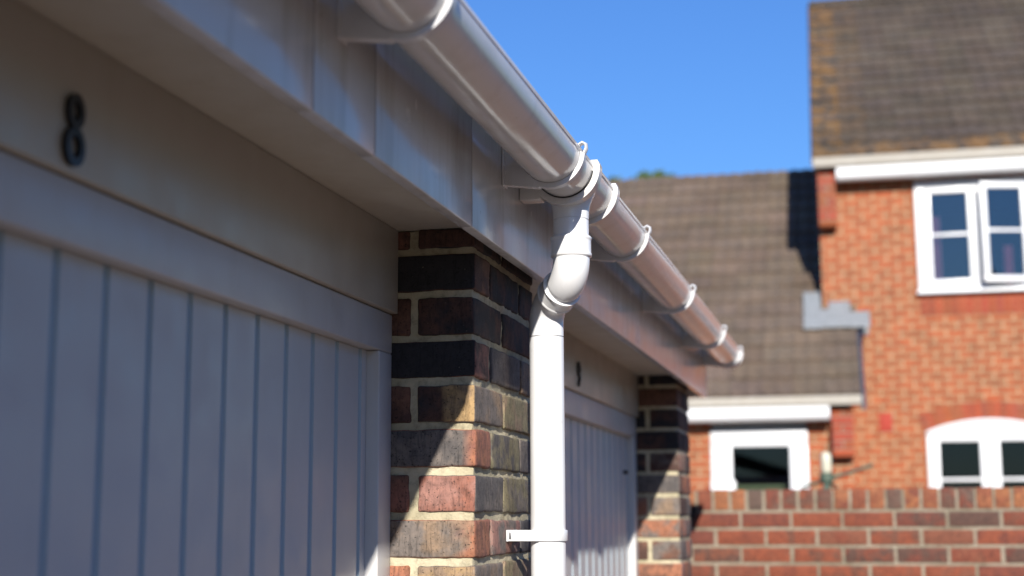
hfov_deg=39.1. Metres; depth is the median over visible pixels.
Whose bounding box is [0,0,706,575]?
garage block
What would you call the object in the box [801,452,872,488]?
clothes dryer
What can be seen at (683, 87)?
sky
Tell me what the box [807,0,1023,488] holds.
brick house
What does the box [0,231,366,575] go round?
garage door
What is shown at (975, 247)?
window
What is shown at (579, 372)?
house number
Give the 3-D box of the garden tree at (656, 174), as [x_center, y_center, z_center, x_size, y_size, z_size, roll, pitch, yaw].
[2.748,1.772,26.221,3.194,8.040,2.891,-3,-9,14]
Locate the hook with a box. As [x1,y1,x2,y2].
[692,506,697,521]
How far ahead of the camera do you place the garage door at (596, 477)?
4.41 m
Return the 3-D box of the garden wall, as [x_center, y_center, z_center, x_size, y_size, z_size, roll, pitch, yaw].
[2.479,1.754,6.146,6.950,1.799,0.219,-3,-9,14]
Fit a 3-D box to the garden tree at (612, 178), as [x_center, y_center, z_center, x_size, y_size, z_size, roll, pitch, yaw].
[2.015,1.812,26.273,2.761,7.986,3.106,0,-9,1]
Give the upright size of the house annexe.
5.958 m
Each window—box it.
[710,424,809,490]
[913,177,1023,293]
[926,418,1023,488]
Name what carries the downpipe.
attached to the garage block
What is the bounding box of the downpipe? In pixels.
[506,233,591,575]
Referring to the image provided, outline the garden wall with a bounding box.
[689,487,1023,575]
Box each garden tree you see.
[608,175,636,180]
[636,169,676,178]
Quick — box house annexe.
[610,168,869,490]
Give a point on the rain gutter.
(455, 51)
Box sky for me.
[465,0,817,179]
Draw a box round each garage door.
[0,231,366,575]
[565,416,628,575]
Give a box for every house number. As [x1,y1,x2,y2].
[61,93,85,166]
[577,362,581,386]
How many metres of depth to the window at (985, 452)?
14.73 m
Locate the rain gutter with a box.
[337,0,742,368]
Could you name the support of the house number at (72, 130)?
attached to the garage block

